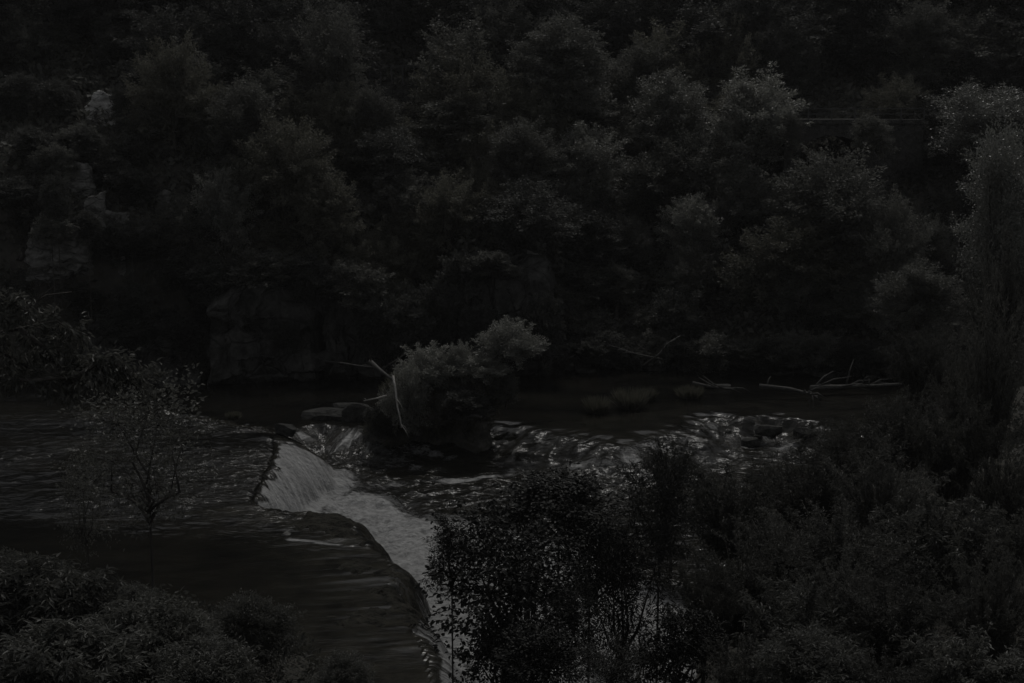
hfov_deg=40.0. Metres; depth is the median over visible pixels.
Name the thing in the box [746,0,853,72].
broadleaf tree
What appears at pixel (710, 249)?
broadleaf tree
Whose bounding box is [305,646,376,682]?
leafy bush
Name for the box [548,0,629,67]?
broadleaf tree
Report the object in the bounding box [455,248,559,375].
cliff
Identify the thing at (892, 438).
willow bush
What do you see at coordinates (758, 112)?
broadleaf tree
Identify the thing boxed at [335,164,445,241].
broadleaf tree
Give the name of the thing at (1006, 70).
broadleaf tree
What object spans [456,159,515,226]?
broadleaf tree
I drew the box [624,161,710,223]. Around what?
broadleaf tree
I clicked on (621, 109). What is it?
broadleaf tree
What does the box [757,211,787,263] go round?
broadleaf tree
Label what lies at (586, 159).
broadleaf tree
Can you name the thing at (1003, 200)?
broadleaf tree
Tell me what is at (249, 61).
broadleaf tree
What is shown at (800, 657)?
willow bush
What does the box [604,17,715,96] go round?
broadleaf tree
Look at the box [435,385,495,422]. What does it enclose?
shrub
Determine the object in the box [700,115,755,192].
broadleaf tree
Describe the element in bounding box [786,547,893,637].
willow bush
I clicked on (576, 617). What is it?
sapling
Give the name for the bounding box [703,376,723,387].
driftwood
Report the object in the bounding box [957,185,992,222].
broadleaf tree
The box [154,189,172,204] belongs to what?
rock outcrop
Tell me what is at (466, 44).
broadleaf tree
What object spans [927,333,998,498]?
willow tree
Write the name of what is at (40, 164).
shrub
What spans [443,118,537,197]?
broadleaf tree
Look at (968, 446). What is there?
willow bush
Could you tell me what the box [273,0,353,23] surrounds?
broadleaf tree
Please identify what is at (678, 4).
broadleaf tree
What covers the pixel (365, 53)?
broadleaf tree
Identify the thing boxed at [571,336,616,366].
shrub
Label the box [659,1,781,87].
broadleaf tree
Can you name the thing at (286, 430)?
river rock
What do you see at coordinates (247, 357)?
cliff
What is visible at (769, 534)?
willow bush
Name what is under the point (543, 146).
broadleaf tree
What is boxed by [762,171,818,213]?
broadleaf tree
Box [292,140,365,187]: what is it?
broadleaf tree
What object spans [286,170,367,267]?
broadleaf tree
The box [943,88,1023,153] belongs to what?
broadleaf tree
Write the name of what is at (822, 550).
willow bush
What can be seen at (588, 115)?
broadleaf tree
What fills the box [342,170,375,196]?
broadleaf tree
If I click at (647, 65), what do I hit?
broadleaf tree
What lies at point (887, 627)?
willow bush
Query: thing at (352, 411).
river rock
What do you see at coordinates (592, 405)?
grass tussock
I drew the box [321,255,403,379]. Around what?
cliff
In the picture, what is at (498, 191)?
broadleaf tree
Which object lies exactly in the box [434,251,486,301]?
shrub
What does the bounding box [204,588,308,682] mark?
leafy bush
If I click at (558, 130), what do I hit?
broadleaf tree
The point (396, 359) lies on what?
branch
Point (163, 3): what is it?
broadleaf tree
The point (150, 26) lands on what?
broadleaf tree
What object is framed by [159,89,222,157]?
broadleaf tree
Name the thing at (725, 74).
broadleaf tree
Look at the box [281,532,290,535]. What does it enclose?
river rock
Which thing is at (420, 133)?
broadleaf tree
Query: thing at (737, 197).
broadleaf tree
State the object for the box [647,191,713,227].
broadleaf tree
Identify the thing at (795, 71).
broadleaf tree
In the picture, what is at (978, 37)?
broadleaf tree
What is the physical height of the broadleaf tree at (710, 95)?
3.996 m
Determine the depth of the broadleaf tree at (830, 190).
66.35 m
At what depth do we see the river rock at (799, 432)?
53.93 m
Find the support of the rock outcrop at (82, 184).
on the hillside
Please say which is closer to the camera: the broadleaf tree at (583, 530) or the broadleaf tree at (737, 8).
the broadleaf tree at (583, 530)
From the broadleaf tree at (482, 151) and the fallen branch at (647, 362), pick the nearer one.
the fallen branch at (647, 362)
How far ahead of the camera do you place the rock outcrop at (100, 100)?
69.10 m
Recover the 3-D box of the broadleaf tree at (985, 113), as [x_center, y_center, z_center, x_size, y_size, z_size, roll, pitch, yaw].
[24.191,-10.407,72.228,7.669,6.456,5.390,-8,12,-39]
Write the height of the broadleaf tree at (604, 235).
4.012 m
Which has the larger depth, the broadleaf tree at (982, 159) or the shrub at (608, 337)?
the broadleaf tree at (982, 159)
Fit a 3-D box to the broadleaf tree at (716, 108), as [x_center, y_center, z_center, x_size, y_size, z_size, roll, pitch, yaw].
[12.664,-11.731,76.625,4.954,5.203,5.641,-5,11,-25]
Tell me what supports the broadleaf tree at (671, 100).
on the hillside
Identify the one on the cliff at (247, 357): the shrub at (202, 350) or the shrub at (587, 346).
the shrub at (202, 350)
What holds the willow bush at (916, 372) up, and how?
on the hillside
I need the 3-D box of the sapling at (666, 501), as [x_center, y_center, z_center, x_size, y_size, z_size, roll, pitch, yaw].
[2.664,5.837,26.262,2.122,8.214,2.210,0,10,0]
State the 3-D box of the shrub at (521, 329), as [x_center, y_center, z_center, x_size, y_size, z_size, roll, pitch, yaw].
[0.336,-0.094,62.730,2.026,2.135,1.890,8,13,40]
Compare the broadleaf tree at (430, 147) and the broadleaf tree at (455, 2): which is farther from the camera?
the broadleaf tree at (455, 2)
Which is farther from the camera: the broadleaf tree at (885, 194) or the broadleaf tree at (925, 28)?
the broadleaf tree at (925, 28)
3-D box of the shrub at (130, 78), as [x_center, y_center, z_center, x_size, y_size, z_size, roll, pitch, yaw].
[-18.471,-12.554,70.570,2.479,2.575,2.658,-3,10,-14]
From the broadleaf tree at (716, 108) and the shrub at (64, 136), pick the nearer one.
the shrub at (64, 136)
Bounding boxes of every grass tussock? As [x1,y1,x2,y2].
[224,410,241,419]
[581,393,613,413]
[606,386,654,409]
[638,386,659,400]
[673,383,703,398]
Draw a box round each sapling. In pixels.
[46,362,244,596]
[50,442,117,575]
[417,503,498,682]
[455,479,560,626]
[520,563,613,682]
[552,496,685,682]
[607,437,717,682]
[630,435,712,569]
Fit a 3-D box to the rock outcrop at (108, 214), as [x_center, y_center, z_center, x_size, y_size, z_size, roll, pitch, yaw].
[-18.073,-5.338,64.584,1.303,1.465,0.938,0,10,0]
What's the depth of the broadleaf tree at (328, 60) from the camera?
70.46 m
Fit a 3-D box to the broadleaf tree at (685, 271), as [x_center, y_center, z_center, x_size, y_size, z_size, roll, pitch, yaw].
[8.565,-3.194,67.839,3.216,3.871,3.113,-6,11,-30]
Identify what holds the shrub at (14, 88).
on the hillside
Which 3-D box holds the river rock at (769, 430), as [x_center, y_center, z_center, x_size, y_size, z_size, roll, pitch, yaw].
[9.915,3.449,54.471,1.105,0.453,0.593,0,10,0]
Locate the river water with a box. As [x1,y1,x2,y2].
[0,364,1023,682]
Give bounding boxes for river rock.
[275,423,296,436]
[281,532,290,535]
[301,407,342,419]
[332,402,347,407]
[341,402,376,421]
[704,384,730,387]
[741,438,760,447]
[754,425,781,436]
[793,427,816,438]
[866,374,884,379]
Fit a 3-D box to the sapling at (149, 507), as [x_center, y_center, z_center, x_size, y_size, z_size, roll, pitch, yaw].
[-7.795,3.239,29.924,3.178,5.765,3.588,7,12,35]
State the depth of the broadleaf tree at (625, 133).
75.92 m
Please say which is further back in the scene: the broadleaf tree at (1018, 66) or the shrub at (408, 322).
the broadleaf tree at (1018, 66)
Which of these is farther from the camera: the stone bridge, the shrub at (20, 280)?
the stone bridge
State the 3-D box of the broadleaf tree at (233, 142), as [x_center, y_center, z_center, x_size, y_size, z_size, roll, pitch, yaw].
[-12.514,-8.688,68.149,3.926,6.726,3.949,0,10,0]
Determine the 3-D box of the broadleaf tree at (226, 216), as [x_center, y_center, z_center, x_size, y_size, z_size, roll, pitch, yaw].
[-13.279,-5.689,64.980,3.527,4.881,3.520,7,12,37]
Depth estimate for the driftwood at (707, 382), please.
59.82 m
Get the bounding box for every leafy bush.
[0,545,37,630]
[0,551,131,657]
[0,613,156,682]
[76,589,221,682]
[107,580,166,607]
[141,627,267,682]
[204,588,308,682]
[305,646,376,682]
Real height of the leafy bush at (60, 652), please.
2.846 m
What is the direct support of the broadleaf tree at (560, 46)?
on the hillside
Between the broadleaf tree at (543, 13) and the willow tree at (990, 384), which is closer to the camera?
the willow tree at (990, 384)
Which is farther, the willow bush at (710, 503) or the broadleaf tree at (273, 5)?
the broadleaf tree at (273, 5)
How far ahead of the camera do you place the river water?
47.43 m
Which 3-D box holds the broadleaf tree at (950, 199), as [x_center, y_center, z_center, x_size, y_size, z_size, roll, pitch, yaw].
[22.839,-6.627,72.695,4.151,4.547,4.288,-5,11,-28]
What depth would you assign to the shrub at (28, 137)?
65.38 m
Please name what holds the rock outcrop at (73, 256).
on the hillside
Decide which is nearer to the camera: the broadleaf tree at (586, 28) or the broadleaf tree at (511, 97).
the broadleaf tree at (511, 97)
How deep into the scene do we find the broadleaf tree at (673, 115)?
77.16 m
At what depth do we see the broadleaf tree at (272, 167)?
65.23 m
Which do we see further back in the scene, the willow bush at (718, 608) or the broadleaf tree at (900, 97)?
the broadleaf tree at (900, 97)
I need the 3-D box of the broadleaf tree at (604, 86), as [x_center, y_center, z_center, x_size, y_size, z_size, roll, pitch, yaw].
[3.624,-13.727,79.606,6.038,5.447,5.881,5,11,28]
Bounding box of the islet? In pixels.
[359,354,503,453]
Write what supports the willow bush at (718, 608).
on the hillside
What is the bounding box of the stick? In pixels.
[364,395,386,400]
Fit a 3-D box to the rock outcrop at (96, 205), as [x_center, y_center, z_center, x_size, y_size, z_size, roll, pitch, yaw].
[-18.939,-5.611,63.965,1.041,2.480,0.697,1,10,4]
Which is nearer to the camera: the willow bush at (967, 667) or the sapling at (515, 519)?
the willow bush at (967, 667)
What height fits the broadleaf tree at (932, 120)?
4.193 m
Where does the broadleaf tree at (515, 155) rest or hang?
on the hillside
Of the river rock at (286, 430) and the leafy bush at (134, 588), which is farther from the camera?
the river rock at (286, 430)
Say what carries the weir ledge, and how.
on the hillside
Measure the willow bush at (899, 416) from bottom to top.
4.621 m
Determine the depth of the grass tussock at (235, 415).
52.99 m
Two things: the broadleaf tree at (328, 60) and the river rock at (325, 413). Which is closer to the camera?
the river rock at (325, 413)
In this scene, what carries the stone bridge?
on the hillside
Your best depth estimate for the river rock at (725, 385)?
61.34 m
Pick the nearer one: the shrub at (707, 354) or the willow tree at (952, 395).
the willow tree at (952, 395)
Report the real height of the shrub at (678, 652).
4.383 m
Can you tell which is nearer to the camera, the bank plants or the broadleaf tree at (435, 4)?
the bank plants
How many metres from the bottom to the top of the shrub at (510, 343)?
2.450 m
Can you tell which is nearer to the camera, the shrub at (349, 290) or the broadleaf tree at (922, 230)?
the shrub at (349, 290)
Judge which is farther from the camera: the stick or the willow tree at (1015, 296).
the stick
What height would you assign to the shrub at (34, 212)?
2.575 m
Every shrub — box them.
[0,71,43,118]
[0,175,41,208]
[1,249,37,298]
[4,124,61,167]
[4,198,49,248]
[18,142,63,181]
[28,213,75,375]
[35,77,82,120]
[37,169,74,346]
[44,142,83,189]
[51,120,96,155]
[66,125,108,162]
[119,67,154,110]
[187,259,241,309]
[191,335,223,372]
[227,247,312,289]
[323,258,395,309]
[362,403,399,440]
[375,357,433,436]
[382,288,438,358]
[396,340,457,389]
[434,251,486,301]
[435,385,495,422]
[440,338,476,380]
[449,352,513,385]
[451,611,551,682]
[461,304,501,345]
[463,250,526,285]
[469,314,550,370]
[483,614,608,682]
[500,317,540,362]
[517,291,566,367]
[560,628,655,682]
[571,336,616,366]
[576,329,626,369]
[577,307,622,344]
[607,336,649,370]
[618,302,659,343]
[626,595,732,682]
[636,328,687,366]
[646,283,705,362]
[669,338,711,372]
[677,330,739,374]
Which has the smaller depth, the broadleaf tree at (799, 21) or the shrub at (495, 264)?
the shrub at (495, 264)
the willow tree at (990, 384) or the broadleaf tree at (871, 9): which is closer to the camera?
the willow tree at (990, 384)
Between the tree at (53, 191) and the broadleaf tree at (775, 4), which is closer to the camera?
the tree at (53, 191)
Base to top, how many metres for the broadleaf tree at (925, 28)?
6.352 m
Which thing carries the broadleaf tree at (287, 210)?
on the hillside
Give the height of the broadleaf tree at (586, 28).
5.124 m
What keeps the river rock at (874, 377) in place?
in the river water
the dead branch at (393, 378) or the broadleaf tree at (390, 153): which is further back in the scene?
the broadleaf tree at (390, 153)
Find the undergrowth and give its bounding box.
[0,0,1023,382]
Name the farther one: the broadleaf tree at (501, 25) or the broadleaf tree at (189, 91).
the broadleaf tree at (501, 25)
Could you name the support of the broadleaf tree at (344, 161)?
on the hillside
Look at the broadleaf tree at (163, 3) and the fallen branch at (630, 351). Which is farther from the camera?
the broadleaf tree at (163, 3)
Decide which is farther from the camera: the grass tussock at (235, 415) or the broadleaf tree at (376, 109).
the broadleaf tree at (376, 109)
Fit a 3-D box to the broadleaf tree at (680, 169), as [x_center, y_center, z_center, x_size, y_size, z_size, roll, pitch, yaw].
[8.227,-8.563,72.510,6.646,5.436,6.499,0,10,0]
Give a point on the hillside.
(110, 282)
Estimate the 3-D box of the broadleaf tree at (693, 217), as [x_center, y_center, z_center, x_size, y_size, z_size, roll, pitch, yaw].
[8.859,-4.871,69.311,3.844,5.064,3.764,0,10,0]
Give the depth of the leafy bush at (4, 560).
25.11 m
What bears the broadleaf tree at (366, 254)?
on the hillside
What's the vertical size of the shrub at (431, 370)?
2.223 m
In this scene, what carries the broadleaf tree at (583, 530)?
on the hillside
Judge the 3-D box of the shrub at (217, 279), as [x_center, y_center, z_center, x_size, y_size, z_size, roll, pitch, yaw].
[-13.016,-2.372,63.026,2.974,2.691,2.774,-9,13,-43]
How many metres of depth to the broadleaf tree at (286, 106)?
69.28 m
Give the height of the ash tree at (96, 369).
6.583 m
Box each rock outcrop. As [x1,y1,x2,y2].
[24,223,94,285]
[60,161,95,199]
[83,90,116,126]
[83,191,105,232]
[104,210,129,226]
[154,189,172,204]
[444,340,455,352]
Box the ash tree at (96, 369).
[0,287,171,412]
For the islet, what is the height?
4.153 m
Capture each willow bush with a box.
[642,459,796,682]
[663,526,814,675]
[667,548,751,682]
[682,618,786,682]
[714,505,847,616]
[727,572,874,654]
[745,441,881,585]
[745,623,880,682]
[778,494,928,603]
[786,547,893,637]
[790,414,909,552]
[802,411,919,556]
[816,434,955,633]
[816,542,972,679]
[862,385,956,521]
[862,489,1004,656]
[872,324,961,443]
[888,618,1023,682]
[903,383,1023,518]
[918,530,1023,664]
[952,441,1023,605]
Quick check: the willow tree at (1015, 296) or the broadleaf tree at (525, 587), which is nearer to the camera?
the broadleaf tree at (525, 587)
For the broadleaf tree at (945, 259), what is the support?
on the hillside
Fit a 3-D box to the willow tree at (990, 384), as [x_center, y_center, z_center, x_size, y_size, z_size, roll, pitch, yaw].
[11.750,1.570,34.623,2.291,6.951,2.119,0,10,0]
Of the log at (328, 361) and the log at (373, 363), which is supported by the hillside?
the log at (373, 363)
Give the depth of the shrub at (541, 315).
62.18 m
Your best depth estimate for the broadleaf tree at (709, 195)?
72.95 m
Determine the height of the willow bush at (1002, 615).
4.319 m
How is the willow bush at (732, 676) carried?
on the hillside
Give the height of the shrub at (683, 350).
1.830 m
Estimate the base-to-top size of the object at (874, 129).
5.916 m
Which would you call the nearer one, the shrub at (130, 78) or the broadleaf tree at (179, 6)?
the shrub at (130, 78)
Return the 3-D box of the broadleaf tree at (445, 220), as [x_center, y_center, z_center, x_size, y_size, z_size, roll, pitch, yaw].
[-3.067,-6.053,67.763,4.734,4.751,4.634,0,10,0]
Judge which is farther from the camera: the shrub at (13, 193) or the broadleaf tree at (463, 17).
the broadleaf tree at (463, 17)
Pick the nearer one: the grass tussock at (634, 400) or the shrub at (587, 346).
the grass tussock at (634, 400)
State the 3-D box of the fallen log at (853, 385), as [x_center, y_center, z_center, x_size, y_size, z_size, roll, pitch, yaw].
[14.711,1.484,60.020,4.138,1.303,1.102,0,10,0]
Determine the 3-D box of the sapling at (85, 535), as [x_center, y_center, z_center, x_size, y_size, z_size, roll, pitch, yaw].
[-9.399,4.281,31.125,1.556,4.130,1.416,0,10,0]
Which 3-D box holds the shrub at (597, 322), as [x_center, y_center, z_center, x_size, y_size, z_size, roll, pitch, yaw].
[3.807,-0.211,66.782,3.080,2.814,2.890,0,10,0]
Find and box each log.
[325,359,374,367]
[368,350,392,380]
[759,376,823,400]
[810,359,902,390]
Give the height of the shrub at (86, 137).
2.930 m
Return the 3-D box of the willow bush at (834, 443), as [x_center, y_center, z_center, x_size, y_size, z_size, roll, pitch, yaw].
[7.761,4.006,33.127,2.688,4.580,2.793,-4,10,-20]
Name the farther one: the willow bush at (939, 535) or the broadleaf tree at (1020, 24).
the broadleaf tree at (1020, 24)
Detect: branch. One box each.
[27,287,71,310]
[381,343,415,369]
[392,375,408,436]
[607,342,661,359]
[640,334,684,366]
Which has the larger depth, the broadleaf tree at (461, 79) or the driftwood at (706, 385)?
the broadleaf tree at (461, 79)
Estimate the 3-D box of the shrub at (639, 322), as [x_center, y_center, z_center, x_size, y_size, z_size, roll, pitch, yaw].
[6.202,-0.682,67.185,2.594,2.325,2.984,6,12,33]
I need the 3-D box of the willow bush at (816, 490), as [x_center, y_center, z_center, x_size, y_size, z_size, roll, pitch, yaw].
[6.783,4.548,32.212,2.932,4.546,2.821,-8,12,-39]
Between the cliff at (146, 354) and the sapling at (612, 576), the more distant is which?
the cliff at (146, 354)
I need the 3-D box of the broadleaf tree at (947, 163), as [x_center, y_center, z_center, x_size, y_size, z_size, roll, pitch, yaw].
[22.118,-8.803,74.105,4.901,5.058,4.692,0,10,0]
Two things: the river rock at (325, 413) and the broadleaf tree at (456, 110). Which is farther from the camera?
the broadleaf tree at (456, 110)
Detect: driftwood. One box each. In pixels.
[692,381,749,392]
[697,374,716,387]
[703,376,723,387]
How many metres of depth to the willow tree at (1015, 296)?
37.11 m
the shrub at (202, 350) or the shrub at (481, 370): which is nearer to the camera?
the shrub at (481, 370)
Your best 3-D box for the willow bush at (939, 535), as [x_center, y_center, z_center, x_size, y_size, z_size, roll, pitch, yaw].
[7.878,4.858,26.423,2.484,4.470,2.696,9,13,43]
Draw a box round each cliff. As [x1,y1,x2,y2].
[73,311,209,386]
[206,255,325,385]
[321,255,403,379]
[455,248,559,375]
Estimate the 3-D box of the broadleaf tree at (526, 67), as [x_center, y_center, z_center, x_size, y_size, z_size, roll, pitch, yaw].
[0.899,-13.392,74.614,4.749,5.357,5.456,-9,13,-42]
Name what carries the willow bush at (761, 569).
on the hillside
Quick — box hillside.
[0,0,1023,682]
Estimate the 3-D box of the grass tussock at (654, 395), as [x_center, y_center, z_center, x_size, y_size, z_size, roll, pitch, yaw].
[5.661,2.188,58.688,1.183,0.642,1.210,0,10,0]
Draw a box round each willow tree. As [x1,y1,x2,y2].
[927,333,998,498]
[940,264,1023,518]
[950,218,1023,470]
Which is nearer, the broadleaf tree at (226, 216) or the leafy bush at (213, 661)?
the leafy bush at (213, 661)
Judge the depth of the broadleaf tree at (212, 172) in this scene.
66.53 m
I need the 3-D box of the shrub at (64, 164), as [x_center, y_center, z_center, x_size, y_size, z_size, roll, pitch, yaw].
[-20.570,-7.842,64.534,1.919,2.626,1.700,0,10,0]
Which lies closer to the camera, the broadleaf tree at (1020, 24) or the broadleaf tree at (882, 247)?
the broadleaf tree at (882, 247)
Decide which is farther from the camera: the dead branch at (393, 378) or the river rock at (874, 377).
the river rock at (874, 377)
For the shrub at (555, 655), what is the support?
on the hillside
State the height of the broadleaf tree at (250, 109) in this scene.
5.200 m
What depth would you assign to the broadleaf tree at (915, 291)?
56.94 m
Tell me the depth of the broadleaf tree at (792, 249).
65.69 m
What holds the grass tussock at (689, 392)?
in the river water
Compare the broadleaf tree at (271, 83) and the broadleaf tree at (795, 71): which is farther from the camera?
the broadleaf tree at (795, 71)
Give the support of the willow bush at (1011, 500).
on the hillside
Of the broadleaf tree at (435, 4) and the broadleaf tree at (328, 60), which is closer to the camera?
the broadleaf tree at (328, 60)
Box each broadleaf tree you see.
[111,3,243,91]
[119,27,228,155]
[120,46,233,114]
[136,0,219,31]
[140,0,249,28]
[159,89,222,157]
[172,0,273,86]
[186,72,281,173]
[188,157,256,216]
[189,166,263,265]
[194,40,290,99]
[217,57,326,115]
[219,109,281,178]
[221,0,331,72]
[226,107,340,222]
[242,16,320,108]
[261,0,389,83]
[264,83,324,145]
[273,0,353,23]
[276,185,365,229]
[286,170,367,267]
[288,0,370,119]
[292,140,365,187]
[293,80,379,167]
[316,138,376,186]
[329,219,416,290]
[333,125,441,200]
[335,76,415,170]
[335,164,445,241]
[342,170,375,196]
[376,129,453,171]
[387,0,471,44]
[394,113,468,181]
[398,167,494,262]
[400,45,518,143]
[404,85,519,167]
[406,490,595,682]
[407,15,508,100]
[412,151,466,228]
[427,0,473,34]
[435,0,559,63]
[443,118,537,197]
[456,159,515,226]
[463,175,598,255]
[466,0,579,39]
[470,0,554,73]
[475,179,553,239]
[476,114,571,192]
[477,65,554,147]
[485,76,589,156]
[490,40,572,126]
[490,121,559,171]
[491,459,631,682]
[506,4,606,65]
[507,11,620,128]
[544,120,639,211]
[547,50,626,124]
[547,175,599,243]
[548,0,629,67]
[549,506,659,682]
[554,208,643,273]
[564,121,626,193]
[565,78,632,144]
[582,0,679,66]
[588,113,650,188]
[594,78,646,133]
[599,34,687,100]
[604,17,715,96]
[613,122,738,215]
[617,128,685,189]
[622,68,725,164]
[623,84,711,143]
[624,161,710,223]
[625,0,730,43]
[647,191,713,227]
[651,236,718,304]
[653,192,730,257]
[658,227,747,298]
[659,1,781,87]
[676,0,816,50]
[689,6,765,103]
[693,81,734,125]
[696,61,812,180]
[696,152,790,245]
[699,167,775,221]
[700,78,785,139]
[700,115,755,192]
[701,0,789,76]
[712,207,862,315]
[741,20,830,105]
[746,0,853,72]
[748,141,902,289]
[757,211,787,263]
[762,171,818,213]
[809,263,905,340]
[830,0,967,33]
[832,183,937,315]
[843,183,901,232]
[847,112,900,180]
[856,71,932,118]
[864,0,979,102]
[869,253,985,402]
[892,126,975,198]
[896,99,964,153]
[899,213,951,257]
[901,0,1023,82]
[908,213,972,284]
[913,42,1009,108]
[920,75,1023,195]
[921,0,1023,38]
[927,171,984,230]
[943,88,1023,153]
[947,106,1023,311]
[954,39,1023,99]
[954,216,988,265]
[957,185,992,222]
[959,143,1023,181]
[969,0,1023,61]
[1004,52,1023,96]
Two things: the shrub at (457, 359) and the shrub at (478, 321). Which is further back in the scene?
the shrub at (478, 321)
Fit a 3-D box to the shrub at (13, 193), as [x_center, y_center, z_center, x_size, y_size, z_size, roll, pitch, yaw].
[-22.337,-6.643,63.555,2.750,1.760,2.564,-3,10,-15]
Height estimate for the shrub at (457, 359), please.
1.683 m
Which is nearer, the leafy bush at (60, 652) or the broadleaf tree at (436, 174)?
the leafy bush at (60, 652)
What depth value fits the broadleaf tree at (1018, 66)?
78.02 m
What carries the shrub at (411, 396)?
on the islet
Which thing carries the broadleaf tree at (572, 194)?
on the hillside
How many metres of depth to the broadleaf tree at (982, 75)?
78.52 m
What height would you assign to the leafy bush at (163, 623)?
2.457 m
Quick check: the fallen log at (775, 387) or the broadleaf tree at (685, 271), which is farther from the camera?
the broadleaf tree at (685, 271)
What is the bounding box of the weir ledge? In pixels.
[291,511,429,634]
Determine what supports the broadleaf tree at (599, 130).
on the hillside
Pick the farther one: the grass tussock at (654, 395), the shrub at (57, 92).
the shrub at (57, 92)
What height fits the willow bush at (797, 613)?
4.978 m
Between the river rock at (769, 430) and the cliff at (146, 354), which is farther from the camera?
the cliff at (146, 354)
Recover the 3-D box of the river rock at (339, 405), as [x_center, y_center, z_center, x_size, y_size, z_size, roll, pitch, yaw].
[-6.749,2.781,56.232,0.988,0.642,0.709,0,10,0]
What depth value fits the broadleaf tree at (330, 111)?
69.02 m
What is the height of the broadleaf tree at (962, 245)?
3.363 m
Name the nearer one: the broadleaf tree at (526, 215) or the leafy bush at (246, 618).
the leafy bush at (246, 618)
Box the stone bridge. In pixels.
[776,108,924,187]
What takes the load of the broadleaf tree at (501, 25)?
on the hillside
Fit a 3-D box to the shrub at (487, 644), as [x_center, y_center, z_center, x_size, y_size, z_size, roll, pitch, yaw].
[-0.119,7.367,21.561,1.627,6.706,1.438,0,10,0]
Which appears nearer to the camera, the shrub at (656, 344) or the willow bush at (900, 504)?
the willow bush at (900, 504)
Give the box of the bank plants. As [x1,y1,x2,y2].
[0,400,1023,682]
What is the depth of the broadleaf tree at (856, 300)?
64.68 m
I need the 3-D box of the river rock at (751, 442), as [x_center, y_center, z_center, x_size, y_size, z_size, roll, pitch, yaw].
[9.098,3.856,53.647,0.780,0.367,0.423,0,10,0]
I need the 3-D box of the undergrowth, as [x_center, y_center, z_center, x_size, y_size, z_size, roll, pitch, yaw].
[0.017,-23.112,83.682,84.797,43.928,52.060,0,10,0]
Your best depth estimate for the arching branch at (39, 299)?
19.45 m
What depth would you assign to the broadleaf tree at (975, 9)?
82.08 m
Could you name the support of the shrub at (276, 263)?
on the cliff at (247, 357)
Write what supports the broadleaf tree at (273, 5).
on the hillside
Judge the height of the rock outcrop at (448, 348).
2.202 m
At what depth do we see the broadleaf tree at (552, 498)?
24.66 m
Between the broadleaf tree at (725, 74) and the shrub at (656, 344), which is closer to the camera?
the shrub at (656, 344)
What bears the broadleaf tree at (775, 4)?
on the hillside
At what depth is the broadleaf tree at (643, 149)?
75.70 m
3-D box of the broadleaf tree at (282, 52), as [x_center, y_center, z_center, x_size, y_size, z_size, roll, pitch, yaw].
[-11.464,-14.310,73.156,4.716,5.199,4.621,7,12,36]
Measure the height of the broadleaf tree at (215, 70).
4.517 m
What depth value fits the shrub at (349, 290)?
62.59 m
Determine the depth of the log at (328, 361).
59.39 m
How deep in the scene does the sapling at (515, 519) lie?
24.79 m
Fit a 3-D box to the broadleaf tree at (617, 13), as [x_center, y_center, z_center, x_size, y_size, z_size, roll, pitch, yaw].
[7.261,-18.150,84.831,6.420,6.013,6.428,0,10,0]
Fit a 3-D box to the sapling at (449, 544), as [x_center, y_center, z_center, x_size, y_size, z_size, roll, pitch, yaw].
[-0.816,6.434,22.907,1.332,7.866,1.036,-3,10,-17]
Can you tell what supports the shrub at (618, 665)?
on the hillside
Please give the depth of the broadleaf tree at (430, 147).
70.93 m
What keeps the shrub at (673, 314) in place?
on the hillside
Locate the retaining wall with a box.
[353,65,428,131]
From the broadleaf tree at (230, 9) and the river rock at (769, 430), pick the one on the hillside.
the broadleaf tree at (230, 9)
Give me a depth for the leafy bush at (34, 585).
23.59 m
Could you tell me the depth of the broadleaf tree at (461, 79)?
72.56 m
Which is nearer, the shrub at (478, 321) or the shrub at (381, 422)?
the shrub at (381, 422)

